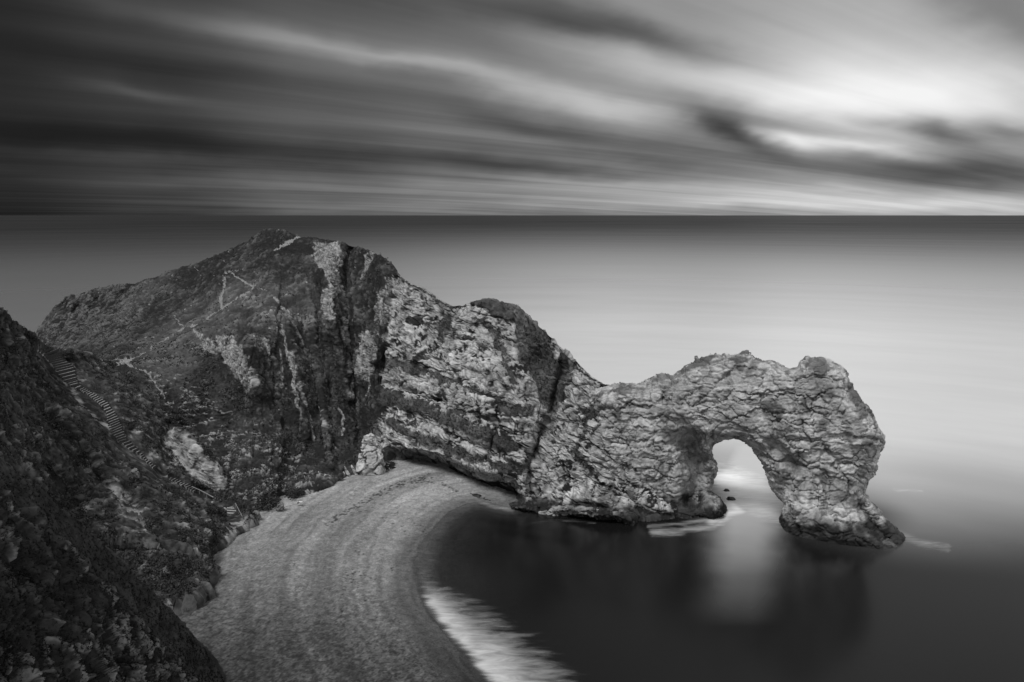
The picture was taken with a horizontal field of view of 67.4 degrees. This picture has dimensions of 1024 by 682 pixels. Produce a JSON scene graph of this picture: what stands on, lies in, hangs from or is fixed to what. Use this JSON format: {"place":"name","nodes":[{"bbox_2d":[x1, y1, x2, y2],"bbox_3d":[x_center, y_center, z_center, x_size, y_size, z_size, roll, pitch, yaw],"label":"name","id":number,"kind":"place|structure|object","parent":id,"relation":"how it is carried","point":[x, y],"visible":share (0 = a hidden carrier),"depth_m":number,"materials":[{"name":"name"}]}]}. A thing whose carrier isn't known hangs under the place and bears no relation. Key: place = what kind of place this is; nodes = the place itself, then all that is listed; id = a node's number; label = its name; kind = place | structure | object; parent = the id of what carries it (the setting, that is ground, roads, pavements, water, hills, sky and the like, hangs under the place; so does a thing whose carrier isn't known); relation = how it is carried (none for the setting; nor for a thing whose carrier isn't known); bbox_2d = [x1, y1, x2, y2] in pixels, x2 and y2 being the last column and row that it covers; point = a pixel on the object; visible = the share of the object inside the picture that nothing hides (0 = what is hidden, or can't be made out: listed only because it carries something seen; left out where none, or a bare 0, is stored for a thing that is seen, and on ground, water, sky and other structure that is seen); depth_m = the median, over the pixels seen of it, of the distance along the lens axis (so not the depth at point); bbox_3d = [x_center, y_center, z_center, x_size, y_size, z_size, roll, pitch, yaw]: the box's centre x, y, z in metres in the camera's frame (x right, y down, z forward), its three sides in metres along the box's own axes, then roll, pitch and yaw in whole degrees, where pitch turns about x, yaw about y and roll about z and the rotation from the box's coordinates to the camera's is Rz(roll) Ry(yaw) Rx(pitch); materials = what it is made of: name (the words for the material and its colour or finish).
{"place":"outdoors","nodes":[
{"label":"outdoors","id":0,"kind":"place"},
{"bbox_2d":[0,457,224,681],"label":"spur","id":1,"kind":"structure","parent":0,"point":[11,551],"depth_m":85.75,"materials":[{"name":"soil"}]},
{"bbox_2d":[0,458,223,681],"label":"heath","id":2,"kind":"object","parent":1,"relation":"on","point":[41,648],"visible":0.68,"depth_m":86.98,"materials":[{"name":"black plant"}]},
{"bbox_2d":[0,307,258,615],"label":"hillside","id":3,"kind":"structure","parent":0,"point":[188,452],"depth_m":175.22,"materials":[{"name":"black plant"}]},
{"bbox_2d":[61,351,73,358],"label":"bush","id":4,"kind":"object","parent":3,"relation":"on","point":[65,355],"visible":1,"depth_m":214.81,"materials":[{"name":"black plant"}]},
{"bbox_2d":[37,345,156,469],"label":"staircase","id":5,"kind":"structure","parent":3,"relation":"on","point":[62,365],"depth_m":203.82,"materials":[{"name":"grey wood"}]},
{"bbox_2d":[0,310,256,605],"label":"scrub","id":6,"kind":"object","parent":3,"relation":"on","point":[158,582],"visible":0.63,"depth_m":164.25,"materials":[{"name":"black plant"}]},
{"bbox_2d":[162,414,183,422],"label":"bush","id":7,"kind":"object","parent":3,"relation":"on","point":[176,418],"visible":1,"depth_m":206.78,"materials":[{"name":"black plant"}]},
{"bbox_2d":[169,477,196,492],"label":"staircase","id":8,"kind":"structure","parent":3,"relation":"on","point":[185,485],"depth_m":192.73,"materials":[{"name":"grey wood"}]},
{"bbox_2d":[192,486,213,499],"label":"handrail run","id":9,"kind":"object","parent":8,"relation":"on","point":[202,491],"visible":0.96,"depth_m":193.55,"materials":[{"name":"grey wood"}]},
{"bbox_2d":[206,505,226,515],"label":"bush","id":10,"kind":"object","parent":3,"relation":"on","point":[215,509],"visible":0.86,"depth_m":181.10,"materials":[{"name":"black plant"}]},
{"bbox_2d":[178,459,526,681],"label":"beach","id":11,"kind":"structure","parent":0,"point":[328,584],"depth_m":154.19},
{"bbox_2d":[227,503,242,520],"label":"staircase","id":12,"kind":"structure","parent":11,"relation":"on","point":[230,510],"depth_m":186.69,"materials":[{"name":"grey wood"}]},
{"bbox_2d":[253,510,260,520],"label":"boulder","id":13,"kind":"object","parent":11,"relation":"on","point":[257,513],"visible":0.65,"depth_m":182.76,"materials":[{"name":"stone"}]},
{"bbox_2d":[276,503,284,511],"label":"boulder","id":14,"kind":"object","parent":11,"relation":"on","point":[280,507],"visible":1,"depth_m":189.09,"materials":[{"name":"stone"}]},
{"bbox_2d":[351,465,357,474],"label":"fallen slab","id":15,"kind":"structure","parent":11,"relation":"on","point":[354,470],"depth_m":215.99,"materials":[{"name":"stone"}]},
{"bbox_2d":[356,433,385,475],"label":"rock pinnacle","id":16,"kind":"object","parent":11,"relation":"on","point":[370,462],"visible":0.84,"depth_m":216.80,"materials":[{"name":"stone"}]},
{"bbox_2d":[35,228,698,525],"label":"headland","id":17,"kind":"structure","parent":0,"point":[615,488],"depth_m":231.79,"materials":[{"name":"stone"}]},
{"bbox_2d":[103,359,117,367],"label":"bush","id":18,"kind":"object","parent":17,"relation":"on","point":[113,364],"visible":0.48,"depth_m":237.50,"materials":[{"name":"black plant"}]},
{"bbox_2d":[116,236,300,402],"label":"footpath","id":19,"kind":"structure","parent":17,"relation":"on","point":[126,360],"depth_m":266.05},
{"bbox_2d":[252,493,281,510],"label":"bush","id":20,"kind":"object","parent":17,"relation":"on","point":[267,502],"visible":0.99,"depth_m":190.72,"materials":[{"name":"black plant"}]},
{"bbox_2d":[38,228,534,502],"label":"rough grass","id":21,"kind":"structure","parent":17,"relation":"on","point":[254,429],"depth_m":233.33,"materials":[{"name":"grey plant"}]},
{"bbox_2d":[282,485,305,499],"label":"bush","id":22,"kind":"object","parent":17,"relation":"on","point":[294,492],"visible":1,"depth_m":199.14,"materials":[{"name":"black plant"}]},
{"bbox_2d":[337,473,343,479],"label":"boulder","id":23,"kind":"object","parent":17,"relation":"on","point":[340,476],"visible":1,"depth_m":211.22,"materials":[{"name":"stone"}]},
{"bbox_2d":[378,301,605,478],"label":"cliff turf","id":24,"kind":"structure","parent":17,"relation":"on","point":[526,415],"depth_m":215.17,"materials":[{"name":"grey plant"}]},
{"bbox_2d":[538,505,598,515],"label":"rock ledge","id":25,"kind":"object","parent":17,"relation":"part of","point":[564,508],"visible":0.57,"depth_m":194.60,"materials":[{"name":"stone"}]},
{"bbox_2d":[0,215,1023,681],"bbox_3d":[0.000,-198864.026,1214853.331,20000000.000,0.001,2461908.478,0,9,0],"label":"sea","id":26,"kind":"structure","parent":0,"point":[912,325],"depth_m":310.03,"materials":[{"name":"grey liquid"}]},
{"bbox_2d":[590,350,905,549],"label":"sea arch","id":27,"kind":"structure","parent":26,"relation":"in","point":[808,431],"depth_m":183.94,"materials":[{"name":"stone"}]},
{"bbox_2d":[879,536,896,546],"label":"sea stack foot","id":28,"kind":"object","parent":26,"relation":"in","point":[885,541],"visible":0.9,"depth_m":176.22},
{"bbox_2d":[0,0,1023,214],"label":"sky","id":29,"kind":"structure","parent":0,"point":[108,107],"materials":[{"name":"grey"}]}
]}

